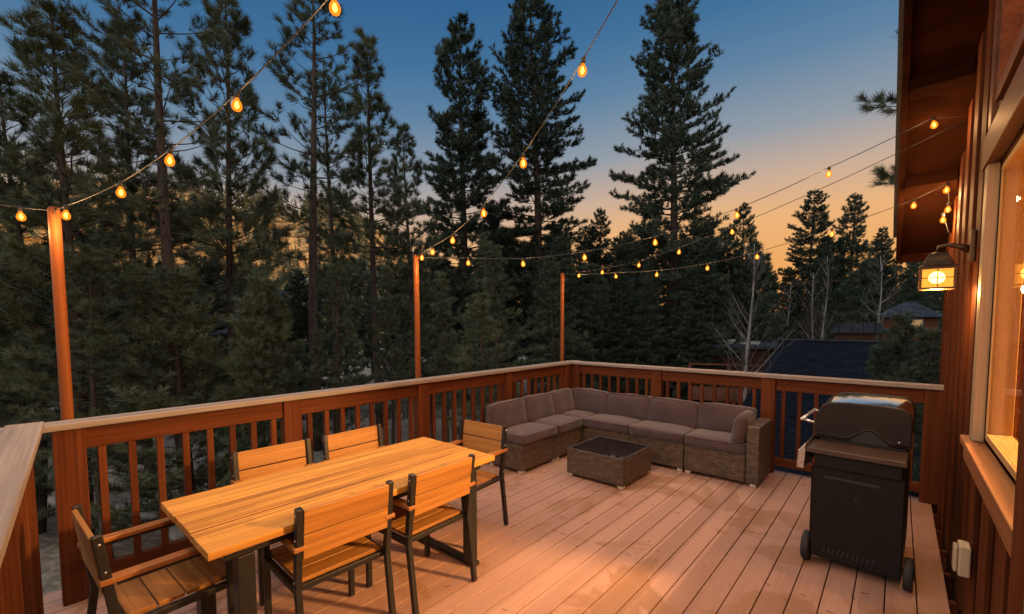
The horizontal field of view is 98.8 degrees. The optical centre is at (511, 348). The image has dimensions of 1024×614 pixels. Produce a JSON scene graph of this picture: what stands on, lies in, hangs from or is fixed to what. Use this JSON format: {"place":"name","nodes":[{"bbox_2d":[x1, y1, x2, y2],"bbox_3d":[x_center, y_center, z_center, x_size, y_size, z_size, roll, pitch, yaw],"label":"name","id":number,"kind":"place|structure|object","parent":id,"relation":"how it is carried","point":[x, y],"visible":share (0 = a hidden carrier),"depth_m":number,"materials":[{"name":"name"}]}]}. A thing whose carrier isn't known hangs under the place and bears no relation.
{"place":"outdoors","nodes":[
{"label":"outdoors","id":0,"kind":"place"},
{"bbox_2d":[0,181,460,336],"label":"hills","id":1,"kind":"structure","parent":0,"point":[280,223],"depth_m":116.13,"materials":[{"name":"green plant"}]},
{"bbox_2d":[0,143,453,317],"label":"hillside woods","id":2,"kind":"object","parent":1,"relation":"on","point":[246,201],"visible":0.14,"depth_m":118.67,"materials":[{"name":"plant"}]},
{"bbox_2d":[2,311,940,594],"bbox_3d":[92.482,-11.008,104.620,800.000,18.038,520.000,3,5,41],"label":"ground","id":3,"kind":"structure","parent":0,"point":[50,561],"depth_m":11.52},
{"bbox_2d":[0,269,55,521],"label":"pine tree","id":4,"kind":"object","parent":3,"relation":"on","point":[49,514],"visible":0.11,"depth_m":9.16,"materials":[{"name":"green plant"}]},
{"bbox_2d":[0,67,136,533],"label":"pine tree","id":5,"kind":"object","parent":3,"relation":"on","point":[41,502],"visible":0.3,"depth_m":8.84,"materials":[{"name":"green plant"}]},
{"bbox_2d":[1,240,172,558],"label":"pine tree","id":6,"kind":"object","parent":3,"relation":"on","point":[113,372],"visible":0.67,"depth_m":7.78,"materials":[{"name":"green plant"}]},
{"bbox_2d":[0,0,220,535],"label":"pine tree","id":7,"kind":"object","parent":3,"relation":"on","point":[26,51],"visible":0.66,"depth_m":8.26,"materials":[{"name":"green plant"}]},
{"bbox_2d":[86,264,157,455],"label":"pine tree","id":8,"kind":"object","parent":3,"relation":"on","point":[111,383],"visible":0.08,"depth_m":13.84,"materials":[{"name":"green plant"}]},
{"bbox_2d":[36,5,226,475],"bbox_3d":[-9.690,-2.321,11.169,4.090,12.339,3.329,-2,4,-24],"label":"pine tree","id":9,"kind":"object","parent":3,"relation":"on","point":[132,141],"visible":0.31,"depth_m":10.86,"materials":[{"name":"green plant"}]},
{"bbox_2d":[42,264,244,534],"bbox_3d":[-6.765,1.067,9.405,3.392,5.756,4.038,0,3,9],"label":"pine tree","id":10,"kind":"object","parent":3,"relation":"on","point":[153,333],"visible":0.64,"depth_m":8.88,"materials":[{"name":"green plant"}]},
{"bbox_2d":[60,0,248,492],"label":"pine tree","id":11,"kind":"object","parent":3,"relation":"on","point":[161,178],"visible":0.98,"depth_m":8.99,"materials":[{"name":"green plant"}]},
{"bbox_2d":[1,289,308,424],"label":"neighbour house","id":12,"kind":"structure","parent":3,"relation":"on","point":[224,330],"depth_m":19.97,"materials":[{"name":"brown wood"}]},
{"bbox_2d":[169,525,185,540],"bbox_3d":[-7.004,3.860,9.239,0.344,0.323,0.462,-3,4,-39],"label":"boulder","id":13,"kind":"object","parent":3,"relation":"on","point":[175,532],"visible":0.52,"depth_m":9.07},
{"bbox_2d":[164,254,228,433],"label":"pine tree","id":14,"kind":"object","parent":3,"relation":"on","point":[208,281],"visible":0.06,"depth_m":17.08,"materials":[{"name":"green plant"}]},
{"bbox_2d":[135,0,296,426],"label":"pine tree","id":15,"kind":"object","parent":3,"relation":"on","point":[233,273],"visible":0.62,"depth_m":12.50,"materials":[{"name":"green plant"}]},
{"bbox_2d":[192,267,315,487],"bbox_3d":[-5.512,1.075,9.402,2.582,5.731,3.074,-2,4,-25],"label":"pine tree","id":16,"kind":"object","parent":3,"relation":"on","point":[254,324],"visible":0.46,"depth_m":9.22,"materials":[{"name":"green plant"}]},
{"bbox_2d":[214,283,316,468],"bbox_3d":[-5.167,1.219,9.741,1.960,5.400,2.146,1,4,19],"label":"pine tree","id":17,"kind":"object","parent":3,"relation":"on","point":[250,365],"visible":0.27,"depth_m":9.44,"materials":[{"name":"green plant"}]},
{"bbox_2d":[277,267,332,418],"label":"pine tree","id":18,"kind":"object","parent":3,"relation":"on","point":[300,310],"visible":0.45,"depth_m":19.44,"materials":[{"name":"green plant"}]},
{"bbox_2d":[246,0,387,450],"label":"pine tree","id":19,"kind":"object","parent":3,"relation":"on","point":[302,16],"visible":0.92,"depth_m":14.63,"materials":[{"name":"green plant"}]},
{"bbox_2d":[305,265,342,381],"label":"pine tree","id":20,"kind":"object","parent":3,"relation":"on","point":[319,297],"visible":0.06,"depth_m":30.48,"materials":[{"name":"green plant"}]},
{"bbox_2d":[291,59,365,433],"bbox_3d":[-6.922,-3.725,16.719,2.550,14.450,3.139,-1,3,-7],"label":"pine tree","id":21,"kind":"object","parent":3,"relation":"on","point":[350,198],"visible":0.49,"depth_m":16.45,"materials":[{"name":"green plant"}]},
{"bbox_2d":[288,251,376,449],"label":"pine tree","id":22,"kind":"object","parent":3,"relation":"on","point":[354,345],"visible":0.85,"depth_m":10.99,"materials":[{"name":"green plant"}]},
{"bbox_2d":[319,253,372,412],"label":"pine tree","id":23,"kind":"object","parent":3,"relation":"on","point":[360,332],"visible":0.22,"depth_m":21.42,"materials":[{"name":"green plant"}]},
{"bbox_2d":[348,260,378,350],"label":"pine tree","id":24,"kind":"object","parent":3,"relation":"on","point":[367,280],"visible":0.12,"depth_m":57.18,"materials":[{"name":"green plant"}]},
{"bbox_2d":[356,283,387,374],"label":"pine tree","id":25,"kind":"object","parent":3,"relation":"on","point":[368,287],"visible":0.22,"depth_m":33.95,"materials":[{"name":"green plant"}]},
{"bbox_2d":[317,25,442,427],"bbox_3d":[-5.778,-4.654,17.761,5.366,16.187,4.368,1,4,17],"label":"pine tree","id":26,"kind":"object","parent":3,"relation":"on","point":[370,227],"visible":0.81,"depth_m":17.48,"materials":[{"name":"green plant"}]},
{"bbox_2d":[364,264,420,444],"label":"pine tree","id":27,"kind":"object","parent":3,"relation":"on","point":[379,305],"visible":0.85,"depth_m":12.46,"materials":[{"name":"green plant"}]},
{"bbox_2d":[373,291,422,381],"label":"pine tree","id":28,"kind":"object","parent":3,"relation":"on","point":[395,337],"visible":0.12,"depth_m":22.86,"materials":[{"name":"green plant"}]},
{"bbox_2d":[384,254,437,400],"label":"pine tree","id":29,"kind":"object","parent":3,"relation":"on","point":[423,353],"visible":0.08,"depth_m":24.04,"materials":[{"name":"green plant"}]},
{"bbox_2d":[375,122,456,413],"bbox_3d":[-4.872,-3.641,20.480,4.343,13.829,3.535,-3,5,-43],"label":"pine tree","id":30,"kind":"object","parent":3,"relation":"on","point":[416,167],"visible":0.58,"depth_m":20.05,"materials":[{"name":"green plant"}]},
{"bbox_2d":[413,255,420,378],"bbox_3d":[-0.986,1.582,4.747,0.092,5.140,0.058,3,5,41],"label":"light pole","id":31,"kind":"object","parent":3,"relation":"on","point":[416,258],"visible":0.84,"depth_m":4.62,"materials":[{"name":"brown wood"}]},
{"bbox_2d":[418,0,617,260],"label":"string light","id":32,"kind":"object","parent":31,"relation":"hanging from","point":[582,70],"visible":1,"depth_m":2.59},
{"bbox_2d":[424,115,966,266],"bbox_3d":[1.173,-1.263,3.996,4.511,0.940,0.294,1,4,19],"label":"string light","id":33,"kind":"object","parent":31,"relation":"hanging from","point":[934,124],"visible":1,"depth_m":3.81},
{"bbox_2d":[396,279,457,429],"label":"pine tree","id":34,"kind":"object","parent":3,"relation":"on","point":[428,297],"visible":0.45,"depth_m":15.63,"materials":[{"name":"green plant"}]},
{"bbox_2d":[421,270,465,442],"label":"pine tree","id":35,"kind":"object","parent":3,"relation":"on","point":[433,368],"visible":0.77,"depth_m":13.73,"materials":[{"name":"green plant"}]},
{"bbox_2d":[420,264,469,393],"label":"pine tree","id":36,"kind":"object","parent":3,"relation":"on","point":[456,303],"visible":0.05,"depth_m":26.32,"materials":[{"name":"green plant"}]},
{"bbox_2d":[395,10,541,402],"bbox_3d":[-2.520,-7.270,23.137,7.910,20.741,6.920,2,4,30],"label":"pine tree","id":37,"kind":"object","parent":3,"relation":"on","point":[462,142],"visible":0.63,"depth_m":22.46,"materials":[{"name":"green plant"}]},
{"bbox_2d":[447,230,511,370],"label":"pine tree","id":38,"kind":"object","parent":3,"relation":"on","point":[483,237],"visible":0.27,"depth_m":16.72,"materials":[{"name":"green plant"}]},
{"bbox_2d":[446,292,525,441],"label":"pine tree","id":39,"kind":"object","parent":3,"relation":"on","point":[469,363],"visible":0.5,"depth_m":10.86,"materials":[{"name":"green plant"}]},
{"bbox_2d":[460,242,546,399],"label":"pine tree","id":40,"kind":"object","parent":3,"relation":"on","point":[500,277],"visible":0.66,"depth_m":14.74,"materials":[{"name":"green plant"}]},
{"bbox_2d":[474,224,541,392],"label":"pine tree","id":41,"kind":"object","parent":3,"relation":"on","point":[526,315],"visible":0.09,"depth_m":25.18,"materials":[{"name":"green plant"}]},
{"bbox_2d":[473,0,599,394],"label":"pine tree","id":42,"kind":"object","parent":3,"relation":"on","point":[516,52],"visible":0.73,"depth_m":21.64,"materials":[{"name":"green plant"}]},
{"bbox_2d":[524,253,590,390],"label":"pine tree","id":43,"kind":"object","parent":3,"relation":"on","point":[543,330],"visible":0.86,"depth_m":16.86,"materials":[{"name":"green plant"}]},
{"bbox_2d":[524,234,597,393],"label":"pine tree","id":44,"kind":"object","parent":3,"relation":"on","point":[570,293],"visible":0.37,"depth_m":19.45,"materials":[{"name":"green plant"}]},
{"bbox_2d":[560,273,565,360],"bbox_3d":[0.778,1.441,6.746,0.092,5.170,0.058,3,5,41],"label":"light pole","id":45,"kind":"object","parent":3,"relation":"on","point":[561,316],"visible":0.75,"depth_m":6.62,"materials":[{"name":"brown wood"}]},
{"bbox_2d":[564,182,950,277],"bbox_3d":[2.280,-1.173,5.197,0.360,0.550,4.126,-3,5,-42],"label":"string light","id":46,"kind":"object","parent":45,"relation":"hanging from","point":[946,189],"visible":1,"depth_m":4.06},
{"bbox_2d":[568,120,965,277],"bbox_3d":[2.103,-1.361,4.957,0.185,0.816,4.225,-3,4,-37],"label":"string light","id":47,"kind":"object","parent":45,"relation":"hanging from","point":[679,251],"visible":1,"depth_m":4.65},
{"bbox_2d":[571,223,608,384],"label":"pine tree","id":48,"kind":"object","parent":3,"relation":"on","point":[578,247],"visible":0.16,"depth_m":27.78,"materials":[{"name":"green plant"}]},
{"bbox_2d":[555,260,634,391],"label":"pine tree","id":49,"kind":"object","parent":3,"relation":"on","point":[596,298],"visible":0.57,"depth_m":19.70,"materials":[{"name":"green plant"}]},
{"bbox_2d":[577,207,614,386],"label":"pine tree","id":50,"kind":"object","parent":3,"relation":"on","point":[606,243],"visible":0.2,"depth_m":28.66,"materials":[{"name":"green plant"}]},
{"bbox_2d":[596,230,642,390],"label":"pine tree","id":51,"kind":"object","parent":3,"relation":"on","point":[617,254],"visible":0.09,"depth_m":26.73,"materials":[{"name":"green plant"}]},
{"bbox_2d":[598,260,647,393],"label":"pine tree","id":52,"kind":"object","parent":3,"relation":"on","point":[626,303],"visible":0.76,"depth_m":19.62,"materials":[{"name":"green plant"}]},
{"bbox_2d":[593,211,684,392],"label":"pine tree","id":53,"kind":"object","parent":3,"relation":"on","point":[643,222],"visible":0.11,"depth_m":25.29,"materials":[{"name":"green plant"}]},
{"bbox_2d":[624,262,675,395],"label":"pine tree","id":54,"kind":"object","parent":3,"relation":"on","point":[651,318],"visible":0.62,"depth_m":19.35,"materials":[{"name":"green plant"}]},
{"bbox_2d":[608,0,755,397],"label":"pine tree","id":55,"kind":"object","parent":3,"relation":"on","point":[665,15],"visible":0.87,"depth_m":20.21,"materials":[{"name":"green plant"}]},
{"bbox_2d":[668,265,728,402],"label":"pine tree","id":56,"kind":"object","parent":3,"relation":"on","point":[691,316],"visible":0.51,"depth_m":18.47,"materials":[{"name":"green plant"}]},
{"bbox_2d":[658,253,745,401],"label":"pine tree","id":57,"kind":"object","parent":3,"relation":"on","point":[709,275],"visible":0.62,"depth_m":18.42,"materials":[{"name":"green plant"}]},
{"bbox_2d":[679,229,728,338],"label":"pine tree","id":58,"kind":"object","parent":3,"relation":"on","point":[708,233],"visible":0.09,"depth_m":24.28,"materials":[{"name":"green plant"}]},
{"bbox_2d":[703,273,746,402],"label":"pine tree","id":59,"kind":"object","parent":3,"relation":"on","point":[722,305],"visible":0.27,"depth_m":18.62,"materials":[{"name":"green plant"}]},
{"bbox_2d":[674,339,777,404],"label":"flat roof shed","id":60,"kind":"structure","parent":3,"relation":"on","point":[756,357],"depth_m":17.90,"materials":[{"name":"grey"}]},
{"bbox_2d":[688,363,764,404],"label":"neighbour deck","id":61,"kind":"structure","parent":3,"relation":"on","point":[708,391],"depth_m":15.30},
{"bbox_2d":[715,222,746,336],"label":"pine tree","id":62,"kind":"object","parent":3,"relation":"on","point":[724,262],"visible":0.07,"depth_m":24.77,"materials":[{"name":"green plant"}]},
{"bbox_2d":[725,202,771,341],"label":"pine tree","id":63,"kind":"object","parent":3,"relation":"on","point":[735,263],"visible":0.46,"depth_m":22.55,"materials":[{"name":"green plant"}]},
{"bbox_2d":[701,236,804,401],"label":"birch tree","id":64,"kind":"object","parent":3,"relation":"on","point":[745,363],"visible":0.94,"depth_m":13.21,"materials":[{"name":"grey plant"}]},
{"bbox_2d":[734,241,798,342],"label":"pine tree","id":65,"kind":"object","parent":3,"relation":"on","point":[767,303],"visible":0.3,"depth_m":22.67,"materials":[{"name":"green plant"}]},
{"bbox_2d":[749,252,795,341],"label":"pine tree","id":66,"kind":"object","parent":3,"relation":"on","point":[775,286],"visible":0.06,"depth_m":28.82,"materials":[{"name":"green plant"}]},
{"bbox_2d":[772,279,803,338],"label":"birch tree","id":67,"kind":"object","parent":3,"relation":"on","point":[788,310],"visible":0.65,"depth_m":25.26,"materials":[{"name":"grey plant"}]},
{"bbox_2d":[773,266,810,338],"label":"pine tree","id":68,"kind":"object","parent":3,"relation":"on","point":[784,281],"visible":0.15,"depth_m":33.44,"materials":[{"name":"green plant"}]},
{"bbox_2d":[794,263,827,338],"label":"birch tree","id":69,"kind":"object","parent":3,"relation":"on","point":[812,310],"visible":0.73,"depth_m":23.91,"materials":[{"name":"grey plant"}]},
{"bbox_2d":[786,252,840,338],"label":"birch tree","id":70,"kind":"object","parent":3,"relation":"on","point":[824,310],"visible":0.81,"depth_m":21.81,"materials":[{"name":"plant"}]},
{"bbox_2d":[776,189,856,338],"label":"pine tree","id":71,"kind":"object","parent":3,"relation":"on","point":[823,223],"visible":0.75,"depth_m":30.69,"materials":[{"name":"green plant"}]},
{"bbox_2d":[800,235,850,338],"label":"pine tree","id":72,"kind":"object","parent":3,"relation":"on","point":[833,248],"visible":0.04,"depth_m":34.26,"materials":[{"name":"green plant"}]},
{"bbox_2d":[743,323,940,496],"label":"neighbour house","id":73,"kind":"structure","parent":3,"relation":"on","point":[845,352],"depth_m":13.86,"materials":[{"name":"blue"}]},
{"bbox_2d":[804,192,887,338],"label":"pine tree","id":74,"kind":"object","parent":3,"relation":"on","point":[847,244],"visible":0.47,"depth_m":30.84,"materials":[{"name":"green plant"}]},
{"bbox_2d":[823,268,876,339],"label":"pine tree","id":75,"kind":"object","parent":3,"relation":"on","point":[853,314],"visible":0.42,"depth_m":23.57,"materials":[{"name":"green plant"}]},
{"bbox_2d":[775,470,957,613],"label":"deck framing","id":76,"kind":"object","parent":3,"relation":"on","point":[948,585],"visible":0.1,"depth_m":3.24,"materials":[{"name":"brown wood"}]},
{"bbox_2d":[43,454,949,613],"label":"deck floor","id":77,"kind":"structure","parent":76,"relation":"on","point":[579,567],"depth_m":3.08,"materials":[{"name":"wood"}]},
{"bbox_2d":[0,421,43,613],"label":"deck railing","id":78,"kind":"object","parent":77,"relation":"on","point":[21,591],"visible":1,"depth_m":1.83,"materials":[{"name":"brown wood"}]},
{"bbox_2d":[71,504,234,613],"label":"dining chair","id":79,"kind":"object","parent":77,"relation":"on","point":[165,579],"visible":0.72,"depth_m":2.01,"materials":[{"name":"brown wood"}]},
{"bbox_2d":[231,438,314,605],"bbox_3d":[-1.484,1.093,2.913,0.549,0.834,0.526,3,5,43],"label":"dining chair","id":80,"kind":"object","parent":77,"relation":"on","point":[252,458],"visible":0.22,"depth_m":3.02,"materials":[{"name":"brown wood"}]},
{"bbox_2d":[0,360,578,606],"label":"deck railing","id":81,"kind":"object","parent":77,"relation":"on","point":[72,440],"visible":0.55,"depth_m":3.12,"materials":[{"name":"brown wood"}]},
{"bbox_2d":[47,206,73,420],"bbox_3d":[-2.726,1.711,2.775,0.092,5.130,0.058,3,5,41],"label":"light pole","id":82,"kind":"object","parent":81,"relation":"on","point":[60,310],"visible":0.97,"depth_m":2.65,"materials":[{"name":"brown wood"}]},
{"bbox_2d":[56,0,340,219],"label":"string light","id":83,"kind":"object","parent":82,"relation":"hanging from","point":[334,9],"visible":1,"depth_m":2.01,"materials":[{"name":"glass"}]},
{"bbox_2d":[161,437,494,613],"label":"dining table","id":84,"kind":"object","parent":77,"relation":"on","point":[239,524],"visible":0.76,"depth_m":2.37,"materials":[{"name":"brown wood"}]},
{"bbox_2d":[261,480,395,613],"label":"dining chair","id":85,"kind":"object","parent":77,"relation":"on","point":[334,540],"visible":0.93,"depth_m":2.22,"materials":[{"name":"brown wood"}]},
{"bbox_2d":[322,424,384,461],"bbox_3d":[-1.074,1.065,3.362,0.550,0.834,0.526,3,4,39],"label":"dining chair","id":86,"kind":"object","parent":77,"relation":"on","point":[342,440],"visible":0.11,"depth_m":3.48,"materials":[{"name":"brown wood"}]},
{"bbox_2d":[366,454,476,613],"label":"dining chair","id":87,"kind":"object","parent":77,"relation":"on","point":[424,510],"visible":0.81,"depth_m":2.65,"materials":[{"name":"brown wood"}]},
{"bbox_2d":[449,418,508,524],"bbox_3d":[-0.393,1.051,3.555,0.526,0.834,0.550,2,4,36],"label":"dining chair","id":88,"kind":"object","parent":77,"relation":"on","point":[495,447],"visible":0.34,"depth_m":3.65,"materials":[{"name":"brown wood"}]},
{"bbox_2d":[567,435,650,489],"bbox_3d":[1.075,1.230,4.843,0.670,0.313,0.670,3,5,41],"label":"coffee table","id":89,"kind":"object","parent":77,"relation":"on","point":[620,464],"visible":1,"depth_m":4.65,"materials":[{"name":"wicker"}]},
{"bbox_2d":[486,388,771,487],"bbox_3d":[1.247,1.002,4.977,2.620,0.751,1.829,3,5,41],"label":"sectional sofa","id":90,"kind":"object","parent":77,"relation":"on","point":[728,441],"visible":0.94,"depth_m":5.11,"materials":[{"name":"wicker"}]},
{"bbox_2d":[571,361,943,504],"bbox_3d":[2.411,0.805,5.306,4.000,1.097,0.150,3,5,41],"label":"deck railing","id":91,"kind":"object","parent":77,"relation":"on","point":[929,396],"visible":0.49,"depth_m":4.79,"materials":[{"name":"brown wood"}]},
{"bbox_2d":[796,392,915,591],"bbox_3d":[2.479,0.916,3.159,0.668,1.136,0.920,3,5,44],"label":"gas grill","id":92,"kind":"object","parent":77,"relation":"on","point":[858,445],"visible":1,"depth_m":2.89,"materials":[{"name":"metal"}]},
{"bbox_2d":[852,27,897,188],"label":"pine tree","id":93,"kind":"object","parent":3,"relation":"on","point":[881,173],"visible":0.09,"depth_m":7.59,"materials":[{"name":"green plant"}]},
{"bbox_2d":[855,255,906,338],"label":"birch tree","id":94,"kind":"object","parent":3,"relation":"on","point":[877,313],"visible":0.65,"depth_m":18.30,"materials":[{"name":"grey plant"}]},
{"bbox_2d":[860,226,906,322],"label":"pine tree","id":95,"kind":"object","parent":3,"relation":"on","point":[885,249],"visible":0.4,"depth_m":31.64,"materials":[{"name":"green plant"}]},
{"bbox_2d":[864,310,937,442],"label":"pine tree","id":96,"kind":"object","parent":3,"relation":"on","point":[881,361],"visible":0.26,"depth_m":10.02,"materials":[{"name":"green plant"}]},
{"bbox_2d":[884,261,922,304],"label":"pine tree","id":97,"kind":"object","parent":3,"relation":"on","point":[899,274],"visible":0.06,"depth_m":35.67,"materials":[{"name":"green plant"}]},
{"bbox_2d":[874,302,942,341],"bbox_3d":[22.088,0.136,24.575,3.000,5.500,2.800,3,5,41],"label":"cabin","id":98,"kind":"object","parent":3,"relation":"on","point":[928,318],"visible":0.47,"depth_m":23.62,"materials":[{"name":"grey"}]},
{"bbox_2d":[884,261,941,327],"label":"pine tree","id":99,"kind":"object","parent":3,"relation":"on","point":[925,283],"visible":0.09,"depth_m":29.25,"materials":[{"name":"green plant"}]},
{"bbox_2d":[893,262,938,317],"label":"pine tree","id":100,"kind":"object","parent":3,"relation":"on","point":[914,296],"visible":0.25,"depth_m":24.84,"materials":[{"name":"green plant"}]},
{"bbox_2d":[893,322,941,495],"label":"pine tree","id":101,"kind":"object","parent":3,"relation":"on","point":[932,364],"visible":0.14,"depth_m":7.60,"materials":[{"name":"green plant"}]},
{"bbox_2d":[923,282,943,338],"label":"pine tree","id":102,"kind":"object","parent":3,"relation":"on","point":[936,302],"visible":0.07,"depth_m":32.20,"materials":[{"name":"green plant"}]},
{"bbox_2d":[893,0,1023,613],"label":"house","id":103,"kind":"structure","parent":3,"relation":"on","point":[959,57],"depth_m":2.53,"materials":[{"name":"brown wood"}]},
{"bbox_2d":[918,229,976,290],"bbox_3d":[2.626,-0.531,2.656,0.241,0.341,0.170,3,5,41],"label":"wall lantern","id":104,"kind":"object","parent":103,"relation":"attached to","point":[937,261],"depth_m":2.63,"materials":[{"name":"brown metal"}]},
{"bbox_2d":[952,540,971,577],"bbox_3d":[2.334,1.088,2.281,0.062,0.160,0.100,3,5,41],"label":"outlet box","id":105,"kind":"object","parent":103,"relation":"attached to","point":[961,557],"visible":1,"depth_m":2.25,"materials":[{"name":"beige plastic"}]},
{"bbox_2d":[960,56,1023,557],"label":"window","id":106,"kind":"structure","parent":103,"relation":"in","point":[997,491],"depth_m":2.12,"materials":[{"name":"brown wood"}]},
{"bbox_2d":[988,0,1023,130],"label":"transom window","id":107,"kind":"structure","parent":103,"relation":"in","point":[1008,38],"depth_m":2.02,"materials":[{"name":"orange glass"}]},
{"bbox_2d":[0,0,944,310],"label":"sky","id":108,"kind":"structure","parent":0,"point":[796,68],"materials":[{"name":"blue"}]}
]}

